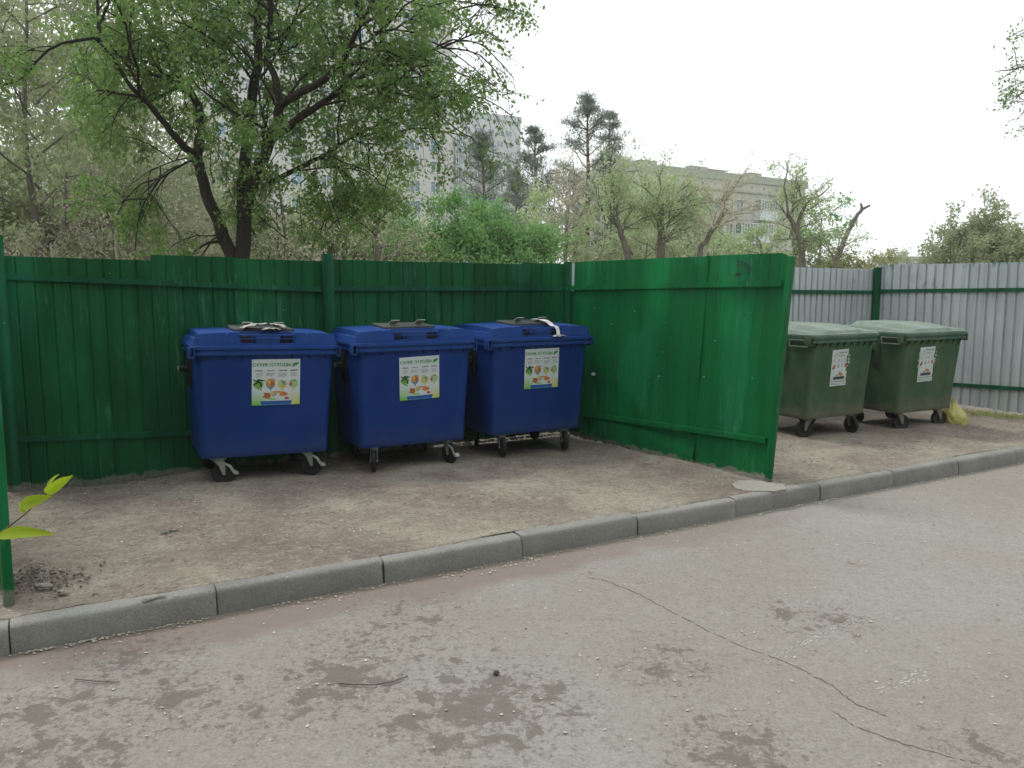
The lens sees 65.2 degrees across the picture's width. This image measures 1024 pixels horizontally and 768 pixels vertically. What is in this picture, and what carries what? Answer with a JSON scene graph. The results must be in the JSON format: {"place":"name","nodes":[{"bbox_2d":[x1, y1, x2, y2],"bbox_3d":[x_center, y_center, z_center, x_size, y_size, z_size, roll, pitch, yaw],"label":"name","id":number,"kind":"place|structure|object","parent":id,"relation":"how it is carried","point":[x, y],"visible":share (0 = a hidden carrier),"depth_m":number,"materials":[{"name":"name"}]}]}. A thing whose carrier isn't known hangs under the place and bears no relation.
{"place":"outdoors","nodes":[
{"label":"outdoors","id":0,"kind":"place"},
{"bbox_2d":[0,462,1023,767],"bbox_3d":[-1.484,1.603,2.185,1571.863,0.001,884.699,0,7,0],"label":"road","id":1,"kind":"structure","parent":0,"point":[450,652],"depth_m":3.97,"materials":[{"name":"asphalt"}]},
{"bbox_2d":[338,675,407,685],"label":"fallen twig","id":2,"kind":"object","parent":1,"relation":"on","point":[369,684],"visible":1,"depth_m":3.74,"materials":[{"name":"brown plant"}]},
{"bbox_2d":[0,446,1023,656],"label":"kerb","id":3,"kind":"structure","parent":1,"relation":"on","point":[48,629],"depth_m":5.15,"materials":[{"name":"concrete"}]},
{"bbox_2d":[8,487,819,652],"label":"kerb joints","id":4,"kind":"object","parent":3,"relation":"on","point":[216,605],"depth_m":4.55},
{"bbox_2d":[1,419,1023,765],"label":"fallen seeds","id":5,"kind":"object","parent":1,"relation":"on","point":[451,603],"visible":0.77,"depth_m":4.68,"materials":[{"name":"plant"}]},
{"bbox_2d":[9,415,1023,767],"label":"gravel","id":6,"kind":"structure","parent":1,"relation":"on","point":[495,571],"depth_m":5.91,"materials":[{"name":"gravel"}]},
{"bbox_2d":[591,578,991,767],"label":"road crack","id":7,"kind":"object","parent":1,"relation":"on","point":[803,670],"visible":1,"depth_m":3.77,"materials":[{"name":"asphalt"}]},
{"bbox_2d":[764,617,928,693],"bbox_3d":[1.787,1.375,4.041,0.890,0.001,0.624,-6,9,-39],"label":"road marking","id":8,"kind":"object","parent":1,"relation":"on","point":[832,632],"visible":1,"depth_m":4.12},
{"bbox_2d":[0,322,1023,623],"bbox_3d":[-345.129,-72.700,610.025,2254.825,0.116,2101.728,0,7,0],"label":"ground","id":9,"kind":"structure","parent":0,"point":[372,516],"depth_m":6.44,"materials":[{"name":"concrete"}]},
{"bbox_2d":[0,390,14,607],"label":"fence panel","id":10,"kind":"object","parent":9,"relation":"on","point":[7,581],"visible":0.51,"depth_m":4.30,"materials":[{"name":"green paint"}]},
{"bbox_2d":[0,92,57,202],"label":"elm tree","id":11,"kind":"object","parent":9,"relation":"on","point":[14,146],"visible":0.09,"depth_m":22.54,"materials":[{"name":"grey plant"}]},
{"bbox_2d":[0,474,72,539],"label":"sapling","id":12,"kind":"object","parent":9,"relation":"on","point":[30,503],"visible":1,"depth_m":1.06,"materials":[{"name":"green plant"}]},
{"bbox_2d":[33,583,53,587],"bbox_3d":[-2.677,1.150,4.575,0.127,0.018,0.045,0,7,0],"label":"concrete chunk","id":13,"kind":"object","parent":9,"relation":"on","point":[44,585],"visible":1,"depth_m":4.57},
{"bbox_2d":[0,561,105,599],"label":"rubble","id":14,"kind":"object","parent":9,"relation":"on","point":[43,578],"visible":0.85,"depth_m":4.71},
{"bbox_2d":[0,130,111,258],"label":"elm tree","id":15,"kind":"object","parent":9,"relation":"on","point":[7,214],"visible":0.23,"depth_m":16.98,"materials":[{"name":"green plant"}]},
{"bbox_2d":[0,194,141,257],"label":"bare shrub","id":16,"kind":"object","parent":9,"relation":"on","point":[39,251],"visible":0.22,"depth_m":13.99,"materials":[{"name":"brown plant"}]},
{"bbox_2d":[0,0,156,217],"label":"elm tree","id":17,"kind":"object","parent":9,"relation":"on","point":[33,28],"visible":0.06,"depth_m":21.31,"materials":[{"name":"green plant"}]},
{"bbox_2d":[5,100,174,256],"bbox_3d":[-11.598,-4.656,22.779,5.334,7.262,6.625,4,8,28],"label":"elm tree","id":18,"kind":"object","parent":9,"relation":"on","point":[71,147],"visible":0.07,"depth_m":21.64,"materials":[{"name":"green plant"}]},
{"bbox_2d":[4,145,177,259],"bbox_3d":[-8.169,-2.392,15.550,3.220,4.528,3.955,0,7,0],"label":"elm tree","id":19,"kind":"object","parent":9,"relation":"on","point":[63,224],"visible":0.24,"depth_m":15.30,"materials":[{"name":"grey plant"}]},
{"bbox_2d":[0,0,192,236],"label":"elm tree","id":20,"kind":"object","parent":9,"relation":"on","point":[45,104],"visible":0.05,"depth_m":25.92,"materials":[{"name":"green plant"}]},
{"bbox_2d":[7,190,199,259],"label":"elm tree","id":21,"kind":"object","parent":9,"relation":"on","point":[48,232],"visible":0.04,"depth_m":17.70,"materials":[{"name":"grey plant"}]},
{"bbox_2d":[0,0,211,241],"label":"elm tree","id":22,"kind":"object","parent":9,"relation":"on","point":[37,95],"visible":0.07,"depth_m":25.51,"materials":[{"name":"green plant"}]},
{"bbox_2d":[0,0,235,259],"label":"elm tree","id":23,"kind":"object","parent":9,"relation":"on","point":[22,121],"visible":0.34,"depth_m":15.79,"materials":[{"name":"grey plant"}]},
{"bbox_2d":[27,8,213,200],"bbox_3d":[-15.063,-7.764,29.809,6.128,11.724,10.762,-5,8,-35],"label":"elm tree","id":24,"kind":"object","parent":9,"relation":"on","point":[97,104],"visible":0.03,"depth_m":27.56,"materials":[{"name":"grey plant"}]},
{"bbox_2d":[39,115,206,259],"bbox_3d":[-7.381,-2.529,14.509,4.340,5.150,4.286,0,7,0],"label":"bare shrub","id":25,"kind":"object","parent":9,"relation":"on","point":[115,240],"visible":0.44,"depth_m":14.32,"materials":[{"name":"green plant"}]},
{"bbox_2d":[0,0,269,259],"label":"elm tree","id":26,"kind":"object","parent":9,"relation":"on","point":[157,131],"visible":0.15,"depth_m":19.29,"materials":[{"name":"green plant"}]},
{"bbox_2d":[98,186,222,259],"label":"elm tree","id":27,"kind":"object","parent":9,"relation":"on","point":[179,214],"visible":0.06,"depth_m":19.76,"materials":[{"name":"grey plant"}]},
{"bbox_2d":[91,91,267,252],"bbox_3d":[-10.218,-5.152,23.864,5.386,7.980,5.427,4,8,32],"label":"elm tree","id":28,"kind":"object","parent":9,"relation":"on","point":[187,130],"visible":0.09,"depth_m":24.06,"materials":[{"name":"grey plant"}]},
{"bbox_2d":[119,204,253,258],"bbox_3d":[-5.803,-1.496,14.624,2.508,3.575,2.865,-2,7,-16],"label":"bare shrub","id":29,"kind":"object","parent":9,"relation":"on","point":[174,239],"visible":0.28,"depth_m":14.27,"materials":[{"name":"brown plant"}]},
{"bbox_2d":[158,161,236,256],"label":"elm tree","id":30,"kind":"object","parent":9,"relation":"on","point":[215,197],"visible":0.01,"depth_m":25.80,"materials":[{"name":"green plant"}]},
{"bbox_2d":[149,181,310,259],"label":"elm tree","id":31,"kind":"object","parent":9,"relation":"on","point":[266,247],"visible":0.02,"depth_m":21.33,"materials":[{"name":"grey plant"}]},
{"bbox_2d":[177,322,339,481],"bbox_3d":[-2.352,0.122,7.350,1.316,1.408,1.034,-4,8,-28],"label":"waste bin","id":32,"kind":"object","parent":9,"relation":"on","point":[255,390],"visible":0.92,"depth_m":6.96,"materials":[{"name":"blue plastic"}]},
{"bbox_2d":[239,323,285,329],"bbox_3d":[-2.176,-0.507,7.016,0.387,0.061,0.229,-4,8,-28],"label":"crumpled rag","id":33,"kind":"object","parent":32,"relation":"on","point":[275,324],"visible":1,"depth_m":6.97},
{"bbox_2d":[191,145,349,259],"bbox_3d":[-5.511,-2.947,18.049,3.853,5.008,4.216,3,7,20],"label":"elm tree","id":34,"kind":"object","parent":9,"relation":"on","point":[256,255],"visible":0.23,"depth_m":17.06,"materials":[{"name":"green plant"}]},
{"bbox_2d":[0,0,548,259],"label":"elm tree","id":35,"kind":"object","parent":9,"relation":"on","point":[424,95],"visible":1,"depth_m":11.20,"materials":[{"name":"green plant"}]},
{"bbox_2d":[0,235,571,491],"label":"green fence","id":36,"kind":"object","parent":9,"relation":"on","point":[93,385],"visible":0.52,"depth_m":7.20,"materials":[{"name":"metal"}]},
{"bbox_2d":[214,63,410,260],"bbox_3d":[-4.487,-3.912,18.768,4.458,7.261,5.193,0,7,0],"label":"elm tree","id":37,"kind":"object","parent":9,"relation":"on","point":[337,254],"visible":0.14,"depth_m":18.56,"materials":[{"name":"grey plant"}]},
{"bbox_2d":[251,174,380,260],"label":"elm tree","id":38,"kind":"object","parent":9,"relation":"on","point":[295,221],"visible":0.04,"depth_m":22.46,"materials":[{"name":"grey plant"}]},
{"bbox_2d":[180,0,453,260],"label":"apartment tower","id":39,"kind":"structure","parent":9,"relation":"on","point":[429,187],"depth_m":109.41,"materials":[{"name":"grey concrete"}]},
{"bbox_2d":[290,172,302,184],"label":"window","id":40,"kind":"structure","parent":39,"relation":"in","point":[298,178],"depth_m":107.00,"materials":[{"name":"blue glass"}]},
{"bbox_2d":[404,179,419,191],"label":"window","id":41,"kind":"structure","parent":39,"relation":"in","point":[417,182],"depth_m":114.57,"materials":[{"name":"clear glass"}]},
{"bbox_2d":[404,138,419,150],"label":"window","id":42,"kind":"structure","parent":39,"relation":"in","point":[415,146],"depth_m":113.84,"materials":[{"name":"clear glass"}]},
{"bbox_2d":[405,200,420,211],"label":"window","id":43,"kind":"structure","parent":39,"relation":"in","point":[411,202],"depth_m":114.88,"materials":[{"name":"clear glass"}]},
{"bbox_2d":[430,181,440,192],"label":"window","id":44,"kind":"structure","parent":39,"relation":"in","point":[432,183],"depth_m":115.92,"materials":[{"name":"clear glass"}]},
{"bbox_2d":[257,176,388,260],"bbox_3d":[-3.451,-1.795,14.085,2.882,3.685,2.874,0,7,0],"label":"bare shrub","id":45,"kind":"object","parent":9,"relation":"on","point":[307,253],"visible":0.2,"depth_m":14.19,"materials":[{"name":"brown plant"}]},
{"bbox_2d":[268,171,413,260],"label":"elm tree","id":46,"kind":"object","parent":9,"relation":"on","point":[349,246],"visible":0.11,"depth_m":22.27,"materials":[{"name":"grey plant"}]},
{"bbox_2d":[327,146,458,261],"bbox_3d":[-2.349,-2.511,16.712,2.640,4.479,2.785,0,7,0],"label":"elm tree","id":47,"kind":"object","parent":9,"relation":"on","point":[377,247],"visible":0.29,"depth_m":16.29,"materials":[{"name":"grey plant"}]},
{"bbox_2d":[349,207,442,261],"bbox_3d":[-2.230,-1.856,15.346,2.608,3.778,3.186,2,7,17],"label":"bare shrub","id":48,"kind":"object","parent":9,"relation":"on","point":[386,238],"visible":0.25,"depth_m":15.43,"materials":[{"name":"brown plant"}]},
{"bbox_2d":[331,319,476,471],"bbox_3d":[-1.125,0.064,7.840,1.258,1.404,1.034,-4,8,-28],"label":"waste bin","id":49,"kind":"object","parent":9,"relation":"on","point":[397,382],"visible":0.98,"depth_m":7.46,"materials":[{"name":"blue plastic"}]},
{"bbox_2d":[358,215,464,261],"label":"elm tree","id":50,"kind":"object","parent":9,"relation":"on","point":[415,227],"visible":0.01,"depth_m":23.61,"materials":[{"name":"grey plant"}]},
{"bbox_2d":[365,208,463,261],"bbox_3d":[-2.373,-2.830,21.670,3.313,3.920,4.251,0,7,0],"label":"maple bush","id":51,"kind":"object","parent":9,"relation":"on","point":[403,223],"visible":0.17,"depth_m":21.18,"materials":[{"name":"green plant"}]},
{"bbox_2d":[404,181,506,262],"bbox_3d":[-1.239,-3.187,21.848,4.492,4.573,3.428,0,7,0],"label":"maple bush","id":52,"kind":"object","parent":9,"relation":"on","point":[467,226],"visible":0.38,"depth_m":21.26,"materials":[{"name":"green plant"}]},
{"bbox_2d":[453,135,469,262],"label":"apartment block","id":53,"kind":"structure","parent":9,"relation":"on","point":[458,156],"depth_m":120.12,"materials":[{"name":"grey concrete"}]},
{"bbox_2d":[439,129,523,253],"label":"pine tree","id":54,"kind":"object","parent":9,"relation":"on","point":[476,156],"visible":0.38,"depth_m":36.98,"materials":[{"name":"green plant"}]},
{"bbox_2d":[440,195,530,263],"bbox_3d":[-0.416,-3.020,21.862,3.496,4.231,4.124,0,7,0],"label":"maple bush","id":55,"kind":"object","parent":9,"relation":"on","point":[487,255],"visible":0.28,"depth_m":21.24,"materials":[{"name":"green plant"}]},
{"bbox_2d":[453,110,521,228],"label":"apartment tower","id":56,"kind":"structure","parent":9,"relation":"on","point":[499,141],"depth_m":204.53,"materials":[{"name":"grey concrete"}]},
{"bbox_2d":[0,416,1011,604],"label":"leaf litter","id":57,"kind":"object","parent":9,"relation":"on","point":[93,594],"visible":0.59,"depth_m":6.82,"materials":[{"name":"plant"}]},
{"bbox_2d":[14,430,1004,595],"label":"twig litter","id":58,"kind":"object","parent":9,"relation":"on","point":[390,494],"visible":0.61,"depth_m":6.53,"materials":[{"name":"wood"}]},
{"bbox_2d":[489,168,532,229],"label":"pine tree","id":59,"kind":"object","parent":9,"relation":"on","point":[514,191],"visible":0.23,"depth_m":44.89,"materials":[{"name":"green plant"}]},
{"bbox_2d":[455,317,593,456],"bbox_3d":[0.055,-0.014,8.478,1.258,1.404,1.034,-4,8,-28],"label":"waste bin","id":60,"kind":"object","parent":9,"relation":"on","point":[524,376],"visible":0.94,"depth_m":8.08,"materials":[{"name":"blue plastic"}]},
{"bbox_2d":[534,318,564,336],"bbox_3d":[0.373,-0.579,8.191,0.148,0.172,0.436,-5,8,-33],"label":"strap","id":61,"kind":"object","parent":60,"relation":"hanging from","point":[548,322],"visible":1,"depth_m":8.09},
{"bbox_2d":[468,211,584,263],"bbox_3d":[0.034,-2.772,21.671,3.985,3.828,3.033,3,8,25],"label":"maple bush","id":62,"kind":"object","parent":9,"relation":"on","point":[543,243],"visible":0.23,"depth_m":21.43,"materials":[{"name":"green plant"}]},
{"bbox_2d":[497,122,577,262],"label":"pine tree","id":63,"kind":"object","parent":9,"relation":"on","point":[531,160],"visible":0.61,"depth_m":40.67,"materials":[{"name":"green plant"}]},
{"bbox_2d":[510,176,611,262],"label":"elm tree","id":64,"kind":"object","parent":9,"relation":"on","point":[540,199],"visible":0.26,"depth_m":32.45,"materials":[{"name":"green plant"}]},
{"bbox_2d":[525,140,609,262],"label":"street tree","id":65,"kind":"object","parent":9,"relation":"on","point":[570,203],"visible":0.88,"depth_m":26.24,"materials":[{"name":"green plant"}]},
{"bbox_2d":[535,90,631,261],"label":"pine tree","id":66,"kind":"object","parent":9,"relation":"on","point":[588,103],"visible":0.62,"depth_m":40.67,"materials":[{"name":"green plant"}]},
{"bbox_2d":[533,218,648,262],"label":"elm tree","id":67,"kind":"object","parent":9,"relation":"on","point":[572,254],"visible":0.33,"depth_m":29.50,"materials":[{"name":"green plant"}]},
{"bbox_2d":[578,109,633,259],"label":"pine tree","id":68,"kind":"object","parent":9,"relation":"on","point":[613,123],"visible":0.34,"depth_m":42.74,"materials":[{"name":"green plant"}]},
{"bbox_2d":[555,172,664,260],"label":"elm tree","id":69,"kind":"object","parent":9,"relation":"on","point":[601,241],"visible":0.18,"depth_m":31.35,"materials":[{"name":"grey plant"}]},
{"bbox_2d":[585,140,670,259],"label":"street tree","id":70,"kind":"object","parent":9,"relation":"on","point":[612,211],"visible":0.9,"depth_m":25.22,"materials":[{"name":"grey plant"}]},
{"bbox_2d":[601,214,684,259],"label":"elm tree","id":71,"kind":"object","parent":9,"relation":"on","point":[637,256],"visible":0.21,"depth_m":28.51,"materials":[{"name":"green plant"}]},
{"bbox_2d":[598,137,705,259],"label":"elm tree","id":72,"kind":"object","parent":9,"relation":"on","point":[657,189],"visible":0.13,"depth_m":32.80,"materials":[{"name":"green plant"}]},
{"bbox_2d":[606,144,738,257],"bbox_3d":[4.995,-4.364,25.776,4.079,5.952,3.953,0,7,0],"label":"street tree","id":73,"kind":"object","parent":9,"relation":"on","point":[662,230],"visible":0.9,"depth_m":25.15,"materials":[{"name":"green plant"}]},
{"bbox_2d":[634,172,721,256],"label":"elm tree","id":74,"kind":"object","parent":9,"relation":"on","point":[650,187],"visible":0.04,"depth_m":35.70,"materials":[{"name":"green plant"}]},
{"bbox_2d":[567,253,795,481],"bbox_3d":[1.491,-0.203,8.139,0.170,2.147,3.026,-5,8,-35],"label":"fence panel","id":75,"kind":"object","parent":9,"relation":"on","point":[684,358],"visible":0.95,"depth_m":7.79,"materials":[{"name":"green paint"}]},
{"bbox_2d":[640,192,732,258],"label":"elm tree","id":76,"kind":"object","parent":9,"relation":"on","point":[676,251],"visible":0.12,"depth_m":30.90,"materials":[{"name":"green plant"}]},
{"bbox_2d":[568,159,807,260],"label":"apartment block","id":77,"kind":"structure","parent":9,"relation":"on","point":[765,182],"depth_m":96.88,"materials":[{"name":"paint"}]},
{"bbox_2d":[741,222,758,232],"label":"window","id":78,"kind":"structure","parent":77,"relation":"in","point":[753,224],"depth_m":96.90,"materials":[{"name":"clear glass"}]},
{"bbox_2d":[761,200,777,210],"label":"window","id":79,"kind":"structure","parent":77,"relation":"in","point":[766,206],"depth_m":98.62,"materials":[{"name":"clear glass"}]},
{"bbox_2d":[680,218,751,256],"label":"elm tree","id":80,"kind":"object","parent":9,"relation":"on","point":[720,246],"visible":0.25,"depth_m":28.61,"materials":[{"name":"green plant"}]},
{"bbox_2d":[670,149,779,256],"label":"street tree","id":81,"kind":"object","parent":9,"relation":"on","point":[724,207],"visible":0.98,"depth_m":24.29,"materials":[{"name":"green plant"}]},
{"bbox_2d":[709,229,766,254],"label":"elm tree","id":82,"kind":"object","parent":9,"relation":"on","point":[741,240],"visible":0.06,"depth_m":31.96,"materials":[{"name":"green plant"}]},
{"bbox_2d":[719,217,796,255],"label":"elm tree","id":83,"kind":"object","parent":9,"relation":"on","point":[753,233],"visible":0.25,"depth_m":29.77,"materials":[{"name":"green plant"}]},
{"bbox_2d":[732,480,785,493],"bbox_3d":[2.123,0.890,6.887,0.450,0.036,0.389,0,7,0],"label":"concrete slab","id":84,"kind":"object","parent":9,"relation":"on","point":[757,486],"depth_m":6.84,"materials":[{"name":"concrete"}]},
{"bbox_2d":[763,147,829,266],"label":"elm tree","id":85,"kind":"object","parent":9,"relation":"on","point":[782,180],"visible":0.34,"depth_m":30.40,"materials":[{"name":"green plant"}]},
{"bbox_2d":[572,262,1023,413],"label":"silver fence","id":86,"kind":"object","parent":9,"relation":"on","point":[989,317],"visible":0.34,"depth_m":10.94,"materials":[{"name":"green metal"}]},
{"bbox_2d":[753,156,847,267],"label":"street tree","id":87,"kind":"object","parent":9,"relation":"on","point":[794,225],"visible":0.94,"depth_m":26.52,"materials":[{"name":"green plant"}]},
{"bbox_2d":[776,234,827,267],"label":"elm tree","id":88,"kind":"object","parent":9,"relation":"on","point":[816,259],"visible":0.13,"depth_m":26.89,"materials":[{"name":"green plant"}]},
{"bbox_2d":[785,191,862,267],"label":"elm tree","id":89,"kind":"object","parent":9,"relation":"on","point":[836,217],"visible":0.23,"depth_m":31.41,"materials":[{"name":"green plant"}]},
{"bbox_2d":[779,321,879,436],"bbox_3d":[3.521,-0.075,9.471,1.199,1.285,0.982,-4,8,-29],"label":"waste bin","id":90,"kind":"object","parent":9,"relation":"on","point":[826,369],"visible":0.81,"depth_m":9.07,"materials":[{"name":"green plastic"}]},
{"bbox_2d":[803,203,876,267],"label":"street tree","id":91,"kind":"object","parent":9,"relation":"on","point":[841,246],"visible":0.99,"depth_m":25.64,"materials":[{"name":"green plant"}]},
{"bbox_2d":[809,240,886,268],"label":"elm tree","id":92,"kind":"object","parent":9,"relation":"on","point":[860,263],"visible":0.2,"depth_m":29.52,"materials":[{"name":"green plant"}]},
{"bbox_2d":[860,244,904,268],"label":"elm tree","id":93,"kind":"object","parent":9,"relation":"on","point":[889,252],"visible":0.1,"depth_m":35.42,"materials":[{"name":"green plant"}]},
{"bbox_2d":[868,252,925,268],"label":"house","id":94,"kind":"structure","parent":9,"relation":"on","point":[911,257],"depth_m":148.38,"materials":[{"name":"paint"}]},
{"bbox_2d":[888,245,913,263],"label":"elm tree","id":95,"kind":"object","parent":9,"relation":"on","point":[908,257],"visible":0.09,"depth_m":47.80,"materials":[{"name":"green plant"}]},
{"bbox_2d":[846,320,967,428],"bbox_3d":[4.778,-0.128,9.905,1.199,1.285,0.982,-4,8,-27],"label":"waste bin","id":96,"kind":"object","parent":9,"relation":"on","point":[912,366],"visible":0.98,"depth_m":9.53,"materials":[{"name":"green plastic"}]},
{"bbox_2d":[910,242,959,263],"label":"elm tree","id":97,"kind":"object","parent":9,"relation":"on","point":[948,251],"visible":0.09,"depth_m":29.99,"materials":[{"name":"green plant"}]},
{"bbox_2d":[892,200,1008,263],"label":"elm tree","id":98,"kind":"object","parent":9,"relation":"on","point":[961,245],"visible":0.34,"depth_m":29.29,"materials":[{"name":"green plant"}]},
{"bbox_2d":[944,397,967,424],"bbox_3d":[5.540,0.350,9.983,0.277,0.392,0.220,0,7,0],"label":"plastic bag","id":99,"kind":"object","parent":9,"relation":"on","point":[955,412],"visible":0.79,"depth_m":9.92,"materials":[{"name":"plastic"}]},
{"bbox_2d":[919,210,1016,261],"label":"elm tree","id":100,"kind":"object","parent":9,"relation":"on","point":[1008,227],"visible":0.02,"depth_m":31.71,"materials":[{"name":"green plant"}]},
{"bbox_2d":[948,184,1023,321],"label":"elm tree","id":101,"kind":"object","parent":9,"relation":"on","point":[992,225],"visible":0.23,"depth_m":29.35,"materials":[{"name":"green plant"}]},
{"bbox_2d":[954,221,1023,324],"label":"elm tree","id":102,"kind":"object","parent":9,"relation":"on","point":[1008,251],"visible":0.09,"depth_m":27.82,"materials":[{"name":"green plant"}]},
{"bbox_2d":[986,17,1023,141],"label":"elm tree","id":103,"kind":"object","parent":9,"relation":"on","point":[1011,92],"visible":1,"depth_m":14.34,"materials":[{"name":"green plant"}]},
{"bbox_2d":[454,432,569,445],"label":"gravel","id":104,"kind":"structure","parent":0,"point":[510,438],"depth_m":8.95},
{"bbox_2d":[0,0,1023,267],"label":"sky","id":105,"kind":"structure","parent":0,"point":[887,99],"materials":[{"name":"white"}]},
{"bbox_2d":[964,409,1014,417],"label":"grass","id":106,"kind":"structure","parent":0,"point":[978,412],"depth_m":10.79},
{"bbox_2d":[988,412,1023,419],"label":"grass","id":107,"kind":"structure","parent":0,"point":[1005,416],"depth_m":10.54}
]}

